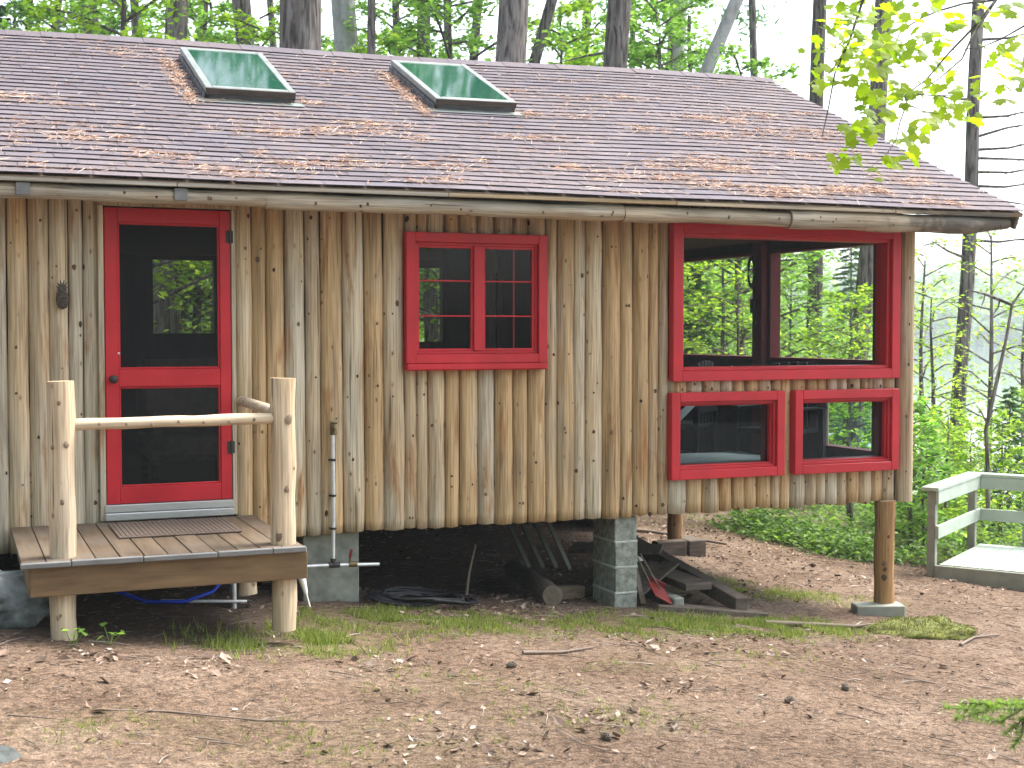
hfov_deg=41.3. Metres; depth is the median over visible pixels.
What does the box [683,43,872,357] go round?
broadleaf tree
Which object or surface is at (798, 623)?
fallen stick
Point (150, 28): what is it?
broadleaf tree
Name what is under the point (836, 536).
undergrowth
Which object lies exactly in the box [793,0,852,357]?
pine tree
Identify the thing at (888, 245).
porch window
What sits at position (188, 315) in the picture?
broadleaf tree
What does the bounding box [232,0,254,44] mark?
pine tree
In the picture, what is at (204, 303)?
broadleaf tree
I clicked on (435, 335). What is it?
pine tree
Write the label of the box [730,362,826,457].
porch chair
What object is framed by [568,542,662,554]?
plank
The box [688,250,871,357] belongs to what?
broadleaf tree
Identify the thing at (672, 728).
fallen stick
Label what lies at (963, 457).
sapling
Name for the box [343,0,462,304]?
broadleaf tree
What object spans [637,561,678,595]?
plank
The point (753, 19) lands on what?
pine tree
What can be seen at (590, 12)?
broadleaf tree
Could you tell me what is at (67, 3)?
broadleaf tree
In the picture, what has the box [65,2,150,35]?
broadleaf tree
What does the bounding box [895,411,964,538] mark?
sapling
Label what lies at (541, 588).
old log
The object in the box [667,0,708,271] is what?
pine tree
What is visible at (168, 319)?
pine tree
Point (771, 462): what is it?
lower window
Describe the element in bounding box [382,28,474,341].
broadleaf tree
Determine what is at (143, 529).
door mat
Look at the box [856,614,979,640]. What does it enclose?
moss mound
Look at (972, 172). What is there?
pine tree
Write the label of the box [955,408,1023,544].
sapling
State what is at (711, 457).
porch table
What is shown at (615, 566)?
block pier
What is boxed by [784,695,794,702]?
pine cone
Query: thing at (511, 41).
pine tree
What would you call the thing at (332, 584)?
foundation block
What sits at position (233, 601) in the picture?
drain pipe
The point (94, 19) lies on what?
pine tree
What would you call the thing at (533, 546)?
slat stack
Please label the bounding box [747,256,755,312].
cable coil
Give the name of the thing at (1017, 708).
fir sapling
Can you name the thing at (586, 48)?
broadleaf tree
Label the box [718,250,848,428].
broadleaf tree
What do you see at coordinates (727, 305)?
broadleaf tree
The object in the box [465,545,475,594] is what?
stick
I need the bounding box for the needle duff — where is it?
[0,523,1023,767]
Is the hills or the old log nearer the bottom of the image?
the old log
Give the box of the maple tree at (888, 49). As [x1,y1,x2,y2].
[797,0,1023,182]
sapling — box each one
[683,257,794,356]
[687,260,789,521]
[793,282,919,534]
[839,237,994,499]
[851,274,1023,528]
[851,391,965,551]
[871,414,966,553]
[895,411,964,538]
[897,398,996,555]
[913,218,1023,525]
[920,422,998,528]
[939,696,1023,753]
[940,415,1021,544]
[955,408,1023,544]
[964,266,1023,510]
[968,287,1023,508]
[975,386,1023,528]
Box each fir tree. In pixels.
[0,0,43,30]
[683,270,724,354]
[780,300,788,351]
[824,247,872,448]
[981,386,1023,544]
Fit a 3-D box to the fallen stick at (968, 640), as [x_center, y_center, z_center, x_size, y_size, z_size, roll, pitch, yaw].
[3.711,2.037,10.884,0.103,0.088,0.854,2,3,39]
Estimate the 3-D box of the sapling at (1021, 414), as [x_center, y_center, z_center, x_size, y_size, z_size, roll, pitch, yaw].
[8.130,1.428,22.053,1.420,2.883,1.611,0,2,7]
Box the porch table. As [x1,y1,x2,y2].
[680,452,759,463]
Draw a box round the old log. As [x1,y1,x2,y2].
[505,560,562,604]
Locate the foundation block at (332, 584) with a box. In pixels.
[296,532,358,601]
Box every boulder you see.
[0,570,49,628]
[0,745,21,763]
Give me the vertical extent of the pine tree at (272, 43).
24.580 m
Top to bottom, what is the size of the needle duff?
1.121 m
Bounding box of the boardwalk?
[921,472,1023,590]
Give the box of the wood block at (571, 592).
[558,585,584,599]
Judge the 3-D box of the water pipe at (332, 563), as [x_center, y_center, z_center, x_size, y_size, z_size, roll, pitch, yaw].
[-1.409,0.808,9.793,0.951,1.082,0.117,-1,2,-22]
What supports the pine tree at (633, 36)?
on the ground at (226, 685)
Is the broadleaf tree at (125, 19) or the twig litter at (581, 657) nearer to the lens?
the twig litter at (581, 657)
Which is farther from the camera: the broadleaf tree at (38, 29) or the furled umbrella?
the broadleaf tree at (38, 29)
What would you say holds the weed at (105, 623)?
on the ground at (226, 685)
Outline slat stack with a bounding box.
[506,522,571,570]
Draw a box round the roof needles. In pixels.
[0,35,1004,207]
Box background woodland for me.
[12,0,1002,474]
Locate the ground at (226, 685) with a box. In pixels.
[0,505,1023,767]
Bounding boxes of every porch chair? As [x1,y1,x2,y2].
[680,361,717,452]
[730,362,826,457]
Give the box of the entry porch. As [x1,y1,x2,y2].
[10,378,306,640]
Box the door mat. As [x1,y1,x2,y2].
[108,517,241,538]
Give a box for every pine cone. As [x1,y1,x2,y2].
[600,731,611,740]
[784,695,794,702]
[841,683,849,690]
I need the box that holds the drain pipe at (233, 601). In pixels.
[161,583,246,608]
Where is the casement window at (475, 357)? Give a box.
[403,231,547,370]
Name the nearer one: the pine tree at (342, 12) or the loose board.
the loose board
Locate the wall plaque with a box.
[56,280,69,308]
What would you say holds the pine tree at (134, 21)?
on the ground at (226, 685)
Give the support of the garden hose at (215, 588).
on the ground at (226, 685)
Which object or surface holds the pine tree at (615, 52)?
on the ground at (226, 685)
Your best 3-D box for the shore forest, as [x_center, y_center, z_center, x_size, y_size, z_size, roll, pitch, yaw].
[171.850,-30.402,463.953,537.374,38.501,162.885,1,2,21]
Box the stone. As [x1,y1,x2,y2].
[506,660,517,667]
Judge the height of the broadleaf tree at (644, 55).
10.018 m
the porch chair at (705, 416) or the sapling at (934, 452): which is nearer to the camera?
the porch chair at (705, 416)
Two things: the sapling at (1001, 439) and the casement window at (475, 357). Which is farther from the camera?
the sapling at (1001, 439)
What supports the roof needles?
on the log cabin
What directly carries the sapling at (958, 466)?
on the ground at (226, 685)
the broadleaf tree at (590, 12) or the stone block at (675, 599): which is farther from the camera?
the broadleaf tree at (590, 12)
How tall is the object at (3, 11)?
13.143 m
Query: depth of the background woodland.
49.99 m
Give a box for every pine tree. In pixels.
[81,0,100,34]
[106,0,153,327]
[153,0,188,332]
[179,0,208,330]
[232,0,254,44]
[267,0,276,46]
[279,0,321,50]
[331,0,357,52]
[367,0,375,53]
[392,1,400,54]
[417,2,438,341]
[430,0,452,52]
[438,0,557,341]
[444,8,481,59]
[495,0,528,62]
[556,0,630,67]
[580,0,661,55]
[630,0,635,66]
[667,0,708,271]
[687,15,712,353]
[699,0,743,72]
[714,0,787,76]
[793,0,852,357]
[836,0,892,512]
[925,0,1023,503]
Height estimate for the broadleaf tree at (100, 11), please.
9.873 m
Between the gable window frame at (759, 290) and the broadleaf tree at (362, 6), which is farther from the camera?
the broadleaf tree at (362, 6)
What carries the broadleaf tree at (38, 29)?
on the ground at (226, 685)
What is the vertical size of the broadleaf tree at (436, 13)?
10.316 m
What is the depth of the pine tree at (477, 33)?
29.97 m
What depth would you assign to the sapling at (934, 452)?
16.82 m
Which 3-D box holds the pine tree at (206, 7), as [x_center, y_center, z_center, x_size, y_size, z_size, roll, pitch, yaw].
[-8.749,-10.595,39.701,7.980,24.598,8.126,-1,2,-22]
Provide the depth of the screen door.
9.41 m
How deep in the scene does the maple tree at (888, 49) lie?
7.56 m
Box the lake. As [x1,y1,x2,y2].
[733,345,1020,505]
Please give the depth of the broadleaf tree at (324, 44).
35.20 m
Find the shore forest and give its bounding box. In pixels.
[422,258,1023,345]
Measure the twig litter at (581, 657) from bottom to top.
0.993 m
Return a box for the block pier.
[592,515,637,607]
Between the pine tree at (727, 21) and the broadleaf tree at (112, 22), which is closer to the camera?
the pine tree at (727, 21)
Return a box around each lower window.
[667,390,784,480]
[790,388,898,474]
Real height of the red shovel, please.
0.393 m
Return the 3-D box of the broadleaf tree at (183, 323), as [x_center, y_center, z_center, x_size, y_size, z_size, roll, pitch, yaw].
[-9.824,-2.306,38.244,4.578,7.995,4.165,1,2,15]
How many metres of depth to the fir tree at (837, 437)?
39.78 m
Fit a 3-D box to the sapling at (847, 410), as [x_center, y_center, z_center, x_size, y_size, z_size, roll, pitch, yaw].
[4.598,0.507,19.135,2.197,3.871,1.937,-2,3,-39]
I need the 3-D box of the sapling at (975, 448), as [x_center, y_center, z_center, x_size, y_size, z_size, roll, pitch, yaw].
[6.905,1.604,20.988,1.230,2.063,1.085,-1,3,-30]
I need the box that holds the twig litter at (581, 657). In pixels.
[0,548,1023,767]
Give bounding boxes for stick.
[97,708,341,721]
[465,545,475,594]
[522,645,593,654]
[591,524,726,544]
[670,716,677,730]
[764,620,874,627]
[958,632,999,645]
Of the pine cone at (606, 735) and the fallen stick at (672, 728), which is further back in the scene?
the fallen stick at (672, 728)
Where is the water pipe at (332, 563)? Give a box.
[307,421,379,567]
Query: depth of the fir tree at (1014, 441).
20.95 m
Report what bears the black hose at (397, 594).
on the ground at (226, 685)
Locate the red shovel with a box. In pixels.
[637,553,672,604]
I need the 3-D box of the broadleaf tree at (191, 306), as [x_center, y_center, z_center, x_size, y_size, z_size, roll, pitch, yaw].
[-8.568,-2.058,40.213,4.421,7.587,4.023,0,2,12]
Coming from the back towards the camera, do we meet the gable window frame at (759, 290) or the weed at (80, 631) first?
the gable window frame at (759, 290)
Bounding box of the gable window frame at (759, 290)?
[683,241,875,454]
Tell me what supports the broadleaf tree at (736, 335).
on the ground at (226, 685)
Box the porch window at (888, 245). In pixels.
[669,223,900,381]
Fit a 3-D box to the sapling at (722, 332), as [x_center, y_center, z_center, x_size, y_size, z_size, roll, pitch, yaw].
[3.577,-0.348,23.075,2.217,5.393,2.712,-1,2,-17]
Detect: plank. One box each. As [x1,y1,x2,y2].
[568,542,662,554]
[637,560,711,600]
[637,561,658,578]
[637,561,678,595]
[651,602,767,617]
[652,536,705,556]
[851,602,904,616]
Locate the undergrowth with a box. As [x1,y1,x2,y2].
[687,490,1022,566]
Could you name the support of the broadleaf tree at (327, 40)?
on the ground at (226, 685)
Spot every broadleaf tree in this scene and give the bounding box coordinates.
[0,0,127,34]
[21,0,212,332]
[23,0,115,34]
[25,22,181,313]
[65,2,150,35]
[71,1,210,304]
[136,0,271,332]
[141,0,234,332]
[153,0,332,332]
[153,260,212,332]
[179,260,210,332]
[179,271,212,332]
[179,276,211,332]
[195,270,212,309]
[321,27,422,305]
[321,27,438,326]
[333,0,551,318]
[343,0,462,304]
[352,28,438,341]
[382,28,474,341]
[419,268,438,335]
[419,273,437,341]
[527,0,703,331]
[530,18,719,336]
[543,1,705,288]
[564,51,593,65]
[599,0,809,343]
[627,0,808,346]
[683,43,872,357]
[683,261,736,354]
[683,261,795,354]
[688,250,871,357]
[703,268,752,354]
[712,294,785,355]
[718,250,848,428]
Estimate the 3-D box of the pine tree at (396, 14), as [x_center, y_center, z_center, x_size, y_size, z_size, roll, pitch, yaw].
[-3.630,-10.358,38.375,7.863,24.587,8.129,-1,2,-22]
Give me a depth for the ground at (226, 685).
7.88 m
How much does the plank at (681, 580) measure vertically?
0.220 m
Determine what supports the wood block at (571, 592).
on the ground at (226, 685)
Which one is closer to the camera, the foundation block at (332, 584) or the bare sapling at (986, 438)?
the foundation block at (332, 584)
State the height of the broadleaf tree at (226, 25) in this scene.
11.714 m
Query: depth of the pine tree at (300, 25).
16.73 m
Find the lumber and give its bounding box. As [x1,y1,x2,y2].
[636,536,747,609]
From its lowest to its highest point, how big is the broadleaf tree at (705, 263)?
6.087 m
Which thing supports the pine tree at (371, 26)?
on the ground at (226, 685)
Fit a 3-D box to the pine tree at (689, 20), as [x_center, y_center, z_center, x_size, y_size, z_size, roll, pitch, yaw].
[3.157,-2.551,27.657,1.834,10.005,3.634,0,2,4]
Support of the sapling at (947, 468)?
on the ground at (226, 685)
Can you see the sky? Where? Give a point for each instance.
(946, 151)
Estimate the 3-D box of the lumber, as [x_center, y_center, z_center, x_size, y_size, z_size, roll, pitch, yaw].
[1.447,1.638,12.274,0.120,0.354,2.512,-1,2,-20]
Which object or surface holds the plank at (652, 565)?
on the ground at (226, 685)
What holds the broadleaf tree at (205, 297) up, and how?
on the ground at (226, 685)
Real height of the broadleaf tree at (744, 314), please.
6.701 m
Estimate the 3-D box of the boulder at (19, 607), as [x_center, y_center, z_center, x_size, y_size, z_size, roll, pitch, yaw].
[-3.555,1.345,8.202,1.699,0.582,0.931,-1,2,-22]
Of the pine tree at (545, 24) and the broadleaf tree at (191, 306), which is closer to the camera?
the pine tree at (545, 24)
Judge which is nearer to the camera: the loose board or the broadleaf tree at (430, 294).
the loose board
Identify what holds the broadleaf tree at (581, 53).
on the ground at (226, 685)
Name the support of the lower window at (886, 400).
in the log cabin
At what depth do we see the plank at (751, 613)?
10.97 m
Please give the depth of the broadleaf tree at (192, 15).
29.82 m
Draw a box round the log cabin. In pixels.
[0,29,1023,603]
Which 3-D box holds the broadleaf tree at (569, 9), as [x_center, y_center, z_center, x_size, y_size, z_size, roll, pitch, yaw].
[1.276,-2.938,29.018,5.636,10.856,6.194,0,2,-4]
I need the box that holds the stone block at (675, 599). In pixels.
[666,594,683,604]
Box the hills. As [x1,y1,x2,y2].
[785,273,1021,344]
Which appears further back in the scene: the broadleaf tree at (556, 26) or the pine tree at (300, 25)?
the broadleaf tree at (556, 26)
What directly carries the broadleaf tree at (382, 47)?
on the ground at (226, 685)
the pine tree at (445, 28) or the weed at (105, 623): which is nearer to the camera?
the weed at (105, 623)
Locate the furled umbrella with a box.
[298,578,310,606]
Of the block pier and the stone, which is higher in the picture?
the block pier
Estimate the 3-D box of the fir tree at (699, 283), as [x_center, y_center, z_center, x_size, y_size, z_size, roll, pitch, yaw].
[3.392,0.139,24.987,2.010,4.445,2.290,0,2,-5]
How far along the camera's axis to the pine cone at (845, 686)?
8.40 m
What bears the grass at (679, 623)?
on the ground at (226, 685)
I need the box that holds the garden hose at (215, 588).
[114,585,219,603]
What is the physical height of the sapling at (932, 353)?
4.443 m
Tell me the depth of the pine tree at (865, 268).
24.88 m
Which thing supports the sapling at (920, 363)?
on the ground at (226, 685)
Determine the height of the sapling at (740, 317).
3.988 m
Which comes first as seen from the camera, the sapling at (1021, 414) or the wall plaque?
the wall plaque
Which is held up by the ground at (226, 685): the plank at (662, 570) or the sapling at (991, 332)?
the sapling at (991, 332)
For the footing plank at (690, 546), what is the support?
on the ground at (226, 685)
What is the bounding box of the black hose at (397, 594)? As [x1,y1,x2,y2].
[364,586,478,606]
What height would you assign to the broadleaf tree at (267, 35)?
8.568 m
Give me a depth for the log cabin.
10.59 m
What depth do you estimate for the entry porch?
8.09 m
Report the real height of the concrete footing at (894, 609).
0.100 m
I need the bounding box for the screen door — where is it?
[103,207,234,504]
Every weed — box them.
[60,628,87,646]
[97,622,124,644]
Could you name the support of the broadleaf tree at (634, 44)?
on the ground at (226, 685)
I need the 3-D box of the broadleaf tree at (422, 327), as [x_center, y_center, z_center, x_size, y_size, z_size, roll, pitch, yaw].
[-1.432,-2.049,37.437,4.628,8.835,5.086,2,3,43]
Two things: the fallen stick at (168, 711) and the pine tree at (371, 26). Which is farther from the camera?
the pine tree at (371, 26)
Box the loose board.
[637,568,645,603]
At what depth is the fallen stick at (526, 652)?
8.81 m
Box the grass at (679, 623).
[8,571,926,766]
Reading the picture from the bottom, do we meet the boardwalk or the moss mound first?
the moss mound
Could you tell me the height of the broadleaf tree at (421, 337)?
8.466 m
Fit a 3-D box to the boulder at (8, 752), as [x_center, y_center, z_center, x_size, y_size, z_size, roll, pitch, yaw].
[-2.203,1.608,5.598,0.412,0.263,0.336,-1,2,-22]
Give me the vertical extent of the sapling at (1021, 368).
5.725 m
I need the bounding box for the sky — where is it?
[0,0,1023,317]

